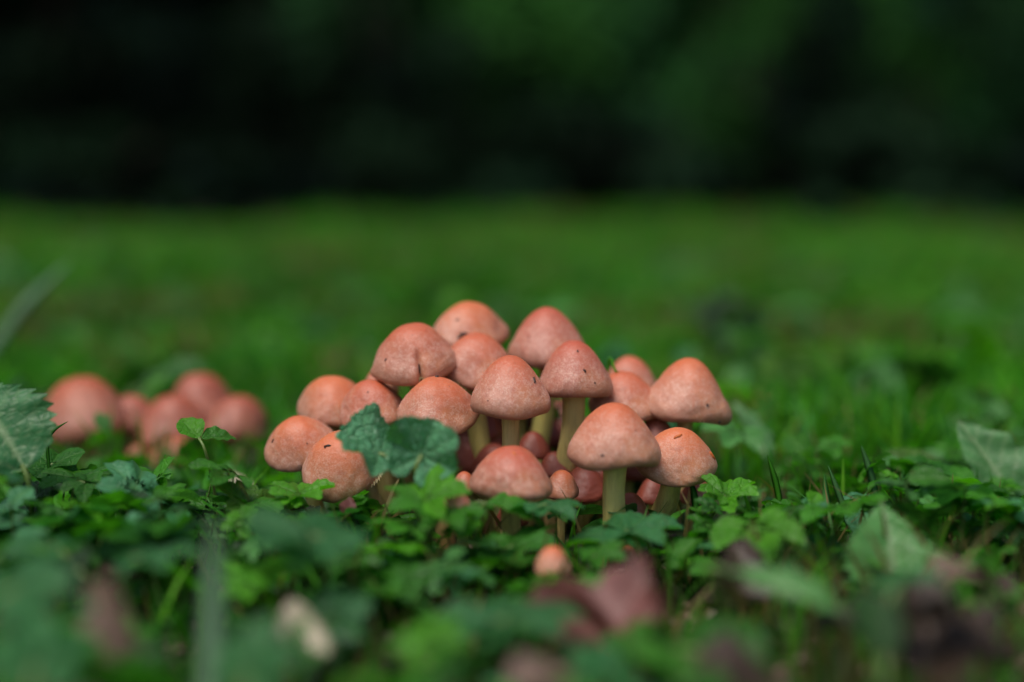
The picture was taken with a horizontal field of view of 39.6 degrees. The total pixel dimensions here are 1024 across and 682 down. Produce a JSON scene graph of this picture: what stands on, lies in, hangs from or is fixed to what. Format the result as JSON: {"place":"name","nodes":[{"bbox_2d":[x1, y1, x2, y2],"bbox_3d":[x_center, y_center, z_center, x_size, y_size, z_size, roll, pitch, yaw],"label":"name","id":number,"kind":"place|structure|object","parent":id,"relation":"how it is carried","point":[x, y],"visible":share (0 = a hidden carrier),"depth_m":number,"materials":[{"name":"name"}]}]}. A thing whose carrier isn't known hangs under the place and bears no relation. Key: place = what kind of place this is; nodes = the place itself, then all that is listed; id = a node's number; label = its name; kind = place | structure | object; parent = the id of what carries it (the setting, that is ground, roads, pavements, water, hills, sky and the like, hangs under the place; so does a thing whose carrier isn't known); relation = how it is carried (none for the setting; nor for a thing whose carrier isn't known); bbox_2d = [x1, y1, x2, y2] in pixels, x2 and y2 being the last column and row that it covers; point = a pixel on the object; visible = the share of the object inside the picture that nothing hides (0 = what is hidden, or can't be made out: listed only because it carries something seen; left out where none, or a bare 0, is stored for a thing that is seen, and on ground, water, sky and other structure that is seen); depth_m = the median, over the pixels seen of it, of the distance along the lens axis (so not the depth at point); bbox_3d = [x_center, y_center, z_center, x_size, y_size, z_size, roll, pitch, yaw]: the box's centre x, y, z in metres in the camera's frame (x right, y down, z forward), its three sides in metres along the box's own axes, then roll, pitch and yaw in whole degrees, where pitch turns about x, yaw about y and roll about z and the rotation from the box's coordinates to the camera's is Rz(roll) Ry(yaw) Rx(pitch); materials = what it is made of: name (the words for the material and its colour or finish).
{"place":"outdoors","nodes":[
{"label":"outdoors","id":0,"kind":"place"},
{"bbox_2d":[110,202,793,223],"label":"woodland floor","id":1,"kind":"structure","parent":0,"point":[262,216],"depth_m":11.15,"materials":[{"name":"green plant"}]},
{"bbox_2d":[119,0,295,122],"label":"tree","id":2,"kind":"object","parent":1,"relation":"on","point":[203,4],"visible":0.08,"depth_m":16.77,"materials":[{"name":"green plant"}]},
{"bbox_2d":[273,0,500,204],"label":"shrub","id":3,"kind":"object","parent":1,"relation":"on","point":[323,22],"visible":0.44,"depth_m":10.91,"materials":[{"name":"green plant"}]},
{"bbox_2d":[339,15,560,190],"bbox_3d":[-0.376,-1.632,10.465,1.561,1.424,1.351,6,8,45],"label":"shrub","id":4,"kind":"object","parent":1,"relation":"on","point":[391,100],"visible":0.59,"depth_m":10.24,"materials":[{"name":"green plant"}]},
{"bbox_2d":[402,0,574,207],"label":"shrub","id":5,"kind":"object","parent":1,"relation":"on","point":[525,7],"visible":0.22,"depth_m":10.79,"materials":[{"name":"green plant"}]},
{"bbox_2d":[471,90,713,204],"bbox_3d":[0.572,-1.251,9.536,1.361,0.868,1.320,4,7,33],"label":"shrub","id":6,"kind":"object","parent":1,"relation":"on","point":[540,138],"visible":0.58,"depth_m":9.41,"materials":[{"name":"green plant"}]},
{"bbox_2d":[453,0,817,211],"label":"shrub","id":7,"kind":"object","parent":1,"relation":"on","point":[637,56],"visible":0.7,"depth_m":10.09,"materials":[{"name":"green plant"}]},
{"bbox_2d":[624,0,791,204],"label":"tree","id":8,"kind":"object","parent":1,"relation":"on","point":[736,10],"visible":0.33,"depth_m":15.48,"materials":[{"name":"green plant"}]},
{"bbox_2d":[682,0,909,204],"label":"shrub","id":9,"kind":"object","parent":1,"relation":"on","point":[818,78],"visible":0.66,"depth_m":9.61,"materials":[{"name":"green plant"}]},
{"bbox_2d":[752,106,957,201],"bbox_3d":[2.373,-1.157,9.313,1.339,0.726,1.436,-3,7,-28],"label":"shrub","id":10,"kind":"object","parent":1,"relation":"on","point":[813,149],"visible":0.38,"depth_m":8.98,"materials":[{"name":"green plant"}]},
{"bbox_2d":[756,0,1012,192],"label":"shrub","id":11,"kind":"object","parent":1,"relation":"on","point":[930,52],"visible":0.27,"depth_m":10.29,"materials":[{"name":"green plant"}]},
{"bbox_2d":[0,198,1023,681],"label":"ground","id":12,"kind":"structure","parent":0,"point":[395,662],"depth_m":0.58,"materials":[{"name":"plant"}]},
{"bbox_2d":[0,383,57,515],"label":"broad leaf plant","id":13,"kind":"object","parent":12,"relation":"on","point":[27,425],"visible":0.91,"depth_m":0.62,"materials":[{"name":"plant"}]},
{"bbox_2d":[0,261,70,351],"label":"grass blade","id":14,"kind":"object","parent":12,"relation":"on","point":[24,307],"depth_m":1.10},
{"bbox_2d":[18,480,58,525],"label":"ground plant","id":15,"kind":"object","parent":12,"relation":"on","point":[40,493],"visible":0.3,"depth_m":0.64,"materials":[{"name":"green plant"}]},
{"bbox_2d":[0,554,92,681],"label":"foreground plant","id":16,"kind":"object","parent":12,"relation":"on","point":[42,646],"visible":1,"depth_m":0.41,"materials":[{"name":"green plant"}]},
{"bbox_2d":[23,447,84,502],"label":"ground plant","id":17,"kind":"object","parent":12,"relation":"on","point":[68,458],"visible":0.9,"depth_m":0.66,"materials":[{"name":"green plant"}]},
{"bbox_2d":[39,466,109,552],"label":"ground plant","id":18,"kind":"object","parent":12,"relation":"on","point":[81,484],"visible":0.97,"depth_m":0.63,"materials":[{"name":"green plant"}]},
{"bbox_2d":[47,376,127,467],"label":"mushroom","id":19,"kind":"object","parent":12,"relation":"on","point":[85,399],"visible":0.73,"depth_m":0.84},
{"bbox_2d":[0,533,201,630],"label":"foreground plant","id":20,"kind":"object","parent":12,"relation":"on","point":[157,558],"visible":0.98,"depth_m":0.50,"materials":[{"name":"green plant"}]},
{"bbox_2d":[120,395,150,454],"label":"mushroom","id":21,"kind":"object","parent":12,"relation":"on","point":[140,405],"visible":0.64,"depth_m":0.87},
{"bbox_2d":[147,436,188,467],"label":"mushroom","id":22,"kind":"object","parent":12,"relation":"on","point":[175,439],"visible":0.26,"depth_m":0.83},
{"bbox_2d":[136,394,213,447],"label":"mushroom","id":23,"kind":"object","parent":12,"relation":"on","point":[166,409],"visible":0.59,"depth_m":0.86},
{"bbox_2d":[173,373,231,460],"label":"mushroom","id":24,"kind":"object","parent":12,"relation":"on","point":[208,393],"visible":0.46,"depth_m":0.89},
{"bbox_2d":[176,417,235,534],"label":"ground plant","id":25,"kind":"object","parent":12,"relation":"on","point":[192,427],"visible":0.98,"depth_m":0.66,"materials":[{"name":"green plant"}]},
{"bbox_2d":[193,516,228,681],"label":"grass blade","id":26,"kind":"object","parent":12,"relation":"on","point":[212,635],"depth_m":0.42,"materials":[{"name":"plant"}]},
{"bbox_2d":[206,395,268,467],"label":"mushroom","id":27,"kind":"object","parent":12,"relation":"on","point":[245,414],"visible":0.82,"depth_m":0.86,"materials":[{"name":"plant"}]},
{"bbox_2d":[215,479,290,560],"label":"ground plant","id":28,"kind":"object","parent":12,"relation":"on","point":[254,495],"visible":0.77,"depth_m":0.63,"materials":[{"name":"green plant"}]},
{"bbox_2d":[212,615,299,681],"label":"foreground plant","id":29,"kind":"object","parent":12,"relation":"on","point":[253,652],"visible":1,"depth_m":0.41,"materials":[{"name":"green plant"}]},
{"bbox_2d":[264,415,333,512],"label":"mushroom","id":30,"kind":"object","parent":12,"relation":"on","point":[292,441],"visible":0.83,"depth_m":0.68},
{"bbox_2d":[268,478,334,512],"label":"ground plant","id":31,"kind":"object","parent":12,"relation":"on","point":[293,493],"visible":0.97,"depth_m":0.63,"materials":[{"name":"green plant"}]},
{"bbox_2d":[275,597,330,664],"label":"dead leaf","id":32,"kind":"object","parent":12,"relation":"on","point":[293,610],"visible":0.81,"depth_m":0.46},
{"bbox_2d":[242,505,370,670],"bbox_3d":[-0.073,0.091,0.502,0.045,0.061,0.046,0,6,0],"label":"foreground plant","id":33,"kind":"object","parent":12,"relation":"on","point":[312,537],"visible":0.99,"depth_m":0.49,"materials":[{"name":"green plant"}]},
{"bbox_2d":[297,376,355,430],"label":"mushroom","id":34,"kind":"object","parent":12,"relation":"on","point":[321,399],"visible":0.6,"depth_m":0.70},
{"bbox_2d":[302,430,382,521],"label":"mushroom","id":35,"kind":"object","parent":12,"relation":"on","point":[331,460],"visible":0.59,"depth_m":0.65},
{"bbox_2d":[340,379,402,539],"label":"mushroom","id":36,"kind":"object","parent":12,"relation":"on","point":[386,398],"visible":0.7,"depth_m":0.68,"materials":[{"name":"plant"}]},
{"bbox_2d":[353,559,431,617],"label":"ground plant","id":37,"kind":"object","parent":12,"relation":"on","point":[412,578],"visible":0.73,"depth_m":0.55,"materials":[{"name":"green plant"}]},
{"bbox_2d":[334,402,458,563],"bbox_3d":[-0.049,0.068,0.610,0.054,0.081,0.037,0,6,0],"label":"crinkled plant","id":38,"kind":"object","parent":12,"relation":"on","point":[400,448],"visible":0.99,"depth_m":0.60,"materials":[{"name":"green plant"}]},
{"bbox_2d":[370,323,456,535],"bbox_3d":[-0.046,0.048,0.698,0.042,0.113,0.039,3,7,27],"label":"mushroom","id":39,"kind":"object","parent":12,"relation":"on","point":[412,355],"visible":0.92,"depth_m":0.68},
{"bbox_2d":[369,463,485,562],"bbox_3d":[-0.034,0.082,0.585,0.048,0.058,0.039,0,6,0],"label":"ground plant","id":40,"kind":"object","parent":12,"relation":"on","point":[426,501],"visible":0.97,"depth_m":0.58,"materials":[{"name":"green plant"}]},
{"bbox_2d":[396,375,479,549],"bbox_3d":[-0.035,0.061,0.673,0.039,0.090,0.035,-4,7,-37],"label":"mushroom","id":41,"kind":"object","parent":12,"relation":"on","point":[445,401],"visible":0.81,"depth_m":0.66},
{"bbox_2d":[446,495,470,547],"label":"mushroom","id":42,"kind":"object","parent":12,"relation":"on","point":[458,501],"visible":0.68,"depth_m":0.60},
{"bbox_2d":[434,301,509,498],"bbox_3d":[-0.023,0.038,0.743,0.038,0.118,0.043,3,6,23],"label":"mushroom","id":43,"kind":"object","parent":12,"relation":"on","point":[455,323],"visible":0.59,"depth_m":0.73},
{"bbox_2d":[437,544,509,597],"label":"ground plant","id":44,"kind":"object","parent":12,"relation":"on","point":[463,557],"visible":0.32,"depth_m":0.60,"materials":[{"name":"green plant"}]},
{"bbox_2d":[455,430,491,530],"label":"mushroom","id":45,"kind":"object","parent":12,"relation":"on","point":[465,457],"visible":0.2,"depth_m":0.71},
{"bbox_2d":[425,636,523,670],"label":"ground plant","id":46,"kind":"object","parent":12,"relation":"on","point":[518,648],"visible":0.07,"depth_m":0.52,"materials":[{"name":"green plant"}]},
{"bbox_2d":[444,332,507,534],"bbox_3d":[-0.018,0.048,0.709,0.040,0.106,0.039,0,6,0],"label":"mushroom","id":47,"kind":"object","parent":12,"relation":"on","point":[478,354],"visible":0.62,"depth_m":0.69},
{"bbox_2d":[451,514,516,597],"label":"ground plant","id":48,"kind":"object","parent":12,"relation":"on","point":[471,525],"visible":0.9,"depth_m":0.59,"materials":[{"name":"green plant"}]},
{"bbox_2d":[469,443,501,533],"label":"mushroom","id":49,"kind":"object","parent":12,"relation":"on","point":[485,451],"visible":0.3,"depth_m":0.70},
{"bbox_2d":[477,416,501,495],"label":"mushroom","id":50,"kind":"object","parent":12,"relation":"on","point":[494,428],"visible":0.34,"depth_m":0.72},
{"bbox_2d":[468,492,545,593],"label":"ground plant","id":51,"kind":"object","parent":12,"relation":"on","point":[505,501],"visible":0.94,"depth_m":0.60,"materials":[{"name":"green plant"}]},
{"bbox_2d":[433,598,583,678],"bbox_3d":[-0.001,0.106,0.472,0.051,0.036,0.039,0,6,0],"label":"foreground plant","id":52,"kind":"object","parent":12,"relation":"on","point":[491,623],"visible":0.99,"depth_m":0.47,"materials":[{"name":"green plant"}]},
{"bbox_2d":[462,524,557,594],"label":"ground plant","id":53,"kind":"object","parent":12,"relation":"on","point":[533,537],"visible":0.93,"depth_m":0.59,"materials":[{"name":"green plant"}]},
{"bbox_2d":[470,355,550,446],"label":"mushroom","id":54,"kind":"object","parent":12,"relation":"on","point":[510,391],"visible":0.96,"depth_m":0.65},
{"bbox_2d":[470,445,552,579],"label":"mushroom","id":55,"kind":"object","parent":12,"relation":"on","point":[518,471],"visible":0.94,"depth_m":0.61,"materials":[{"name":"plant"}]},
{"bbox_2d":[0,404,1023,681],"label":"ground cover","id":56,"kind":"object","parent":12,"relation":"on","point":[94,524],"visible":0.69,"depth_m":0.58,"materials":[{"name":"green plant"}]},
{"bbox_2d":[69,570,139,673],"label":"dead leaf","id":57,"kind":"object","parent":56,"relation":"on","point":[105,619],"visible":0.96,"depth_m":0.42,"materials":[{"name":"plant"}]},
{"bbox_2d":[93,558,145,579],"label":"dead leaf","id":58,"kind":"object","parent":56,"relation":"on","point":[108,565],"visible":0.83,"depth_m":0.56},
{"bbox_2d":[339,496,355,516],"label":"mushroom","id":59,"kind":"object","parent":56,"relation":"on","point":[347,503],"visible":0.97,"depth_m":0.62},
{"bbox_2d":[508,654,577,681],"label":"dead leaf","id":60,"kind":"object","parent":56,"relation":"on","point":[525,668],"visible":1,"depth_m":0.40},
{"bbox_2d":[714,533,774,604],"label":"dead leaf","id":61,"kind":"object","parent":56,"relation":"on","point":[747,553],"visible":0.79,"depth_m":0.53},
{"bbox_2d":[0,235,1023,481],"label":"weed carpet","id":62,"kind":"object","parent":12,"relation":"on","point":[724,323],"visible":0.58,"depth_m":1.49,"materials":[{"name":"green plant"}]},
{"bbox_2d":[0,0,1023,229],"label":"woodland","id":63,"kind":"object","parent":12,"relation":"on","point":[987,180],"visible":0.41,"depth_m":7.59,"materials":[{"name":"green plant"}]},
{"bbox_2d":[519,431,550,526],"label":"mushroom","id":64,"kind":"object","parent":12,"relation":"on","point":[535,444],"visible":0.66,"depth_m":0.69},
{"bbox_2d":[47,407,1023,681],"bbox_3d":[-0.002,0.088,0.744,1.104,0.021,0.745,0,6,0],"label":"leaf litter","id":65,"kind":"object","parent":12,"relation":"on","point":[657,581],"visible":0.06,"depth_m":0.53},
{"bbox_2d":[527,417,560,447],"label":"mushroom","id":66,"kind":"object","parent":12,"relation":"on","point":[555,437],"visible":0.12,"depth_m":0.76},
{"bbox_2d":[507,307,583,523],"bbox_3d":[0.018,0.039,0.731,0.041,0.114,0.041,0,6,0],"label":"mushroom","id":67,"kind":"object","parent":12,"relation":"on","point":[543,334],"visible":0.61,"depth_m":0.72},
{"bbox_2d":[510,499,583,545],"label":"ground plant","id":68,"kind":"object","parent":12,"relation":"on","point":[564,507],"visible":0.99,"depth_m":0.60,"materials":[{"name":"green plant"}]},
{"bbox_2d":[534,546,570,577],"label":"mushroom","id":69,"kind":"object","parent":12,"relation":"on","point":[553,557],"visible":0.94,"depth_m":0.56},
{"bbox_2d":[541,451,570,477],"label":"mushroom","id":70,"kind":"object","parent":12,"relation":"on","point":[550,464],"visible":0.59,"depth_m":0.69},
{"bbox_2d":[547,470,578,547],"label":"mushroom","id":71,"kind":"object","parent":12,"relation":"on","point":[564,481],"visible":0.76,"depth_m":0.65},
{"bbox_2d":[540,340,613,535],"bbox_3d":[0.030,0.051,0.690,0.037,0.102,0.036,0,6,0],"label":"mushroom","id":72,"kind":"object","parent":12,"relation":"on","point":[575,374],"visible":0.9,"depth_m":0.68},
{"bbox_2d":[570,466,602,534],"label":"mushroom","id":73,"kind":"object","parent":12,"relation":"on","point":[589,484],"visible":0.48,"depth_m":0.68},
{"bbox_2d":[525,553,670,681],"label":"dead leaf","id":74,"kind":"object","parent":12,"relation":"on","point":[617,599],"visible":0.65,"depth_m":0.48,"materials":[{"name":"plant"}]},
{"bbox_2d":[574,540,625,574],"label":"ground plant","id":75,"kind":"object","parent":12,"relation":"on","point":[603,551],"visible":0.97,"depth_m":0.57,"materials":[{"name":"green plant"}]},
{"bbox_2d":[567,402,660,567],"bbox_3d":[0.046,0.069,0.640,0.043,0.084,0.039,0,6,0],"label":"mushroom","id":76,"kind":"object","parent":12,"relation":"on","point":[613,441],"visible":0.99,"depth_m":0.62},
{"bbox_2d":[588,371,654,519],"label":"mushroom","id":77,"kind":"object","parent":12,"relation":"on","point":[631,390],"visible":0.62,"depth_m":0.69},
{"bbox_2d":[569,510,682,568],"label":"ground plant","id":78,"kind":"object","parent":12,"relation":"on","point":[623,526],"visible":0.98,"depth_m":0.60,"materials":[{"name":"green plant"}]},
{"bbox_2d":[600,356,655,504],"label":"mushroom","id":79,"kind":"object","parent":12,"relation":"on","point":[636,366],"visible":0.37,"depth_m":0.74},
{"bbox_2d":[625,467,647,492],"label":"mushroom","id":80,"kind":"object","parent":12,"relation":"on","point":[633,474],"visible":0.09,"depth_m":0.73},
{"bbox_2d":[625,493,649,545],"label":"mushroom","id":81,"kind":"object","parent":12,"relation":"on","point":[630,498],"visible":0.28,"depth_m":0.66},
{"bbox_2d":[637,479,659,509],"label":"mushroom","id":82,"kind":"object","parent":12,"relation":"on","point":[647,492],"visible":0.34,"depth_m":0.69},
{"bbox_2d":[645,418,670,436],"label":"mushroom","id":83,"kind":"object","parent":12,"relation":"on","point":[655,426],"visible":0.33,"depth_m":0.69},
{"bbox_2d":[629,529,720,576],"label":"ground plant","id":84,"kind":"object","parent":12,"relation":"on","point":[705,544],"visible":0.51,"depth_m":0.62,"materials":[{"name":"green plant"}]},
{"bbox_2d":[636,427,717,533],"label":"mushroom","id":85,"kind":"object","parent":12,"relation":"on","point":[688,458],"visible":0.86,"depth_m":0.65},
{"bbox_2d":[649,358,731,524],"bbox_3d":[0.086,0.052,0.704,0.046,0.089,0.040,0,6,0],"label":"mushroom","id":86,"kind":"object","parent":12,"relation":"on","point":[686,393],"visible":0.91,"depth_m":0.69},
{"bbox_2d":[624,616,767,681],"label":"foreground plant","id":87,"kind":"object","parent":12,"relation":"on","point":[656,652],"visible":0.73,"depth_m":0.45,"materials":[{"name":"green plant"}]},
{"bbox_2d":[679,482,715,535],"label":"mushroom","id":88,"kind":"object","parent":12,"relation":"on","point":[685,491],"visible":0.24,"depth_m":0.68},
{"bbox_2d":[683,556,737,608],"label":"ground plant","id":89,"kind":"object","parent":12,"relation":"on","point":[701,566],"visible":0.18,"depth_m":0.58,"materials":[{"name":"green plant"}]},
{"bbox_2d":[682,629,774,681],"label":"dead leaf","id":90,"kind":"object","parent":12,"relation":"on","point":[728,655],"visible":1,"depth_m":0.42,"materials":[{"name":"plant"}]},
{"bbox_2d":[698,473,759,555],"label":"ground plant","id":91,"kind":"object","parent":12,"relation":"on","point":[727,494],"visible":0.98,"depth_m":0.63,"materials":[{"name":"green plant"}]},
{"bbox_2d":[733,402,773,481],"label":"broad leaf plant","id":92,"kind":"object","parent":12,"relation":"on","point":[748,419],"visible":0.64,"depth_m":0.81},
{"bbox_2d":[706,564,841,617],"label":"foreground plant","id":93,"kind":"object","parent":12,"relation":"on","point":[787,581],"visible":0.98,"depth_m":0.47,"materials":[{"name":"green plant"}]},
{"bbox_2d":[767,455,781,500],"bbox_3d":[0.123,0.077,0.660,0.010,0.048,0.005,0,6,0],"label":"grass blade","id":94,"kind":"object","parent":12,"relation":"on","point":[776,486],"depth_m":0.66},
{"bbox_2d":[794,546,831,639],"bbox_3d":[0.116,0.099,0.550,0.016,0.039,0.005,0,6,0],"label":"grass blade","id":95,"kind":"object","parent":12,"relation":"on","point":[816,570],"depth_m":0.55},
{"bbox_2d":[779,531,851,597],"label":"ground plant","id":96,"kind":"object","parent":12,"relation":"on","point":[811,538],"visible":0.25,"depth_m":0.60,"materials":[{"name":"green plant"}]},
{"bbox_2d":[809,604,856,643],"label":"dead leaf","id":97,"kind":"object","parent":12,"relation":"on","point":[826,620],"visible":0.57,"depth_m":0.46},
{"bbox_2d":[779,482,887,501],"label":"ground plant","id":98,"kind":"object","parent":12,"relation":"on","point":[795,485],"visible":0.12,"depth_m":0.74,"materials":[{"name":"green plant"}]},
{"bbox_2d":[828,466,851,540],"bbox_3d":[0.154,0.081,0.655,0.017,0.047,0.005,0,6,0],"label":"grass blade","id":99,"kind":"object","parent":12,"relation":"on","point":[839,496],"depth_m":0.66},
{"bbox_2d":[861,446,878,493],"bbox_3d":[0.174,0.076,0.680,0.014,0.053,0.005,0,6,0],"label":"grass blade","id":100,"kind":"object","parent":12,"relation":"on","point":[871,475],"depth_m":0.68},
{"bbox_2d":[840,500,946,595],"bbox_3d":[0.151,0.090,0.559,0.034,0.047,0.030,6,8,44],"label":"broad leaf plant","id":101,"kind":"object","parent":12,"relation":"on","point":[864,547],"visible":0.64,"depth_m":0.56,"materials":[{"name":"plant"}]},
{"bbox_2d":[849,566,952,681],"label":"foreground plant","id":102,"kind":"object","parent":12,"relation":"on","point":[877,621],"visible":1,"depth_m":0.43,"materials":[{"name":"green plant"}]},
{"bbox_2d":[865,447,940,501],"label":"ground plant","id":103,"kind":"object","parent":12,"relation":"on","point":[900,453],"visible":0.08,"depth_m":0.75,"materials":[{"name":"green plant"}]},
{"bbox_2d":[864,575,1023,681],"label":"dead leaf","id":104,"kind":"object","parent":12,"relation":"on","point":[961,644],"visible":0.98,"depth_m":0.43,"materials":[{"name":"plant"}]},
{"bbox_2d":[903,592,997,640],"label":"dead leaf","id":105,"kind":"object","parent":104,"relation":"on","point":[982,618],"visible":1,"depth_m":0.42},
{"bbox_2d":[929,553,1001,588],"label":"dead leaf","id":106,"kind":"object","parent":12,"relation":"on","point":[950,568],"visible":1,"depth_m":0.47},
{"bbox_2d":[952,561,1022,626],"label":"foreground plant","id":107,"kind":"object","parent":12,"relation":"on","point":[975,594],"visible":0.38,"depth_m":0.54,"materials":[{"name":"green plant"}]},
{"bbox_2d":[957,419,1023,496],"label":"dandelion leaf plant","id":108,"kind":"object","parent":12,"relation":"on","point":[1001,454],"visible":0.73,"depth_m":0.73,"materials":[{"name":"plant"}]},
{"bbox_2d":[964,562,1016,597],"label":"dead leaf","id":109,"kind":"object","parent":12,"relation":"on","point":[1008,582],"visible":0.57,"depth_m":0.50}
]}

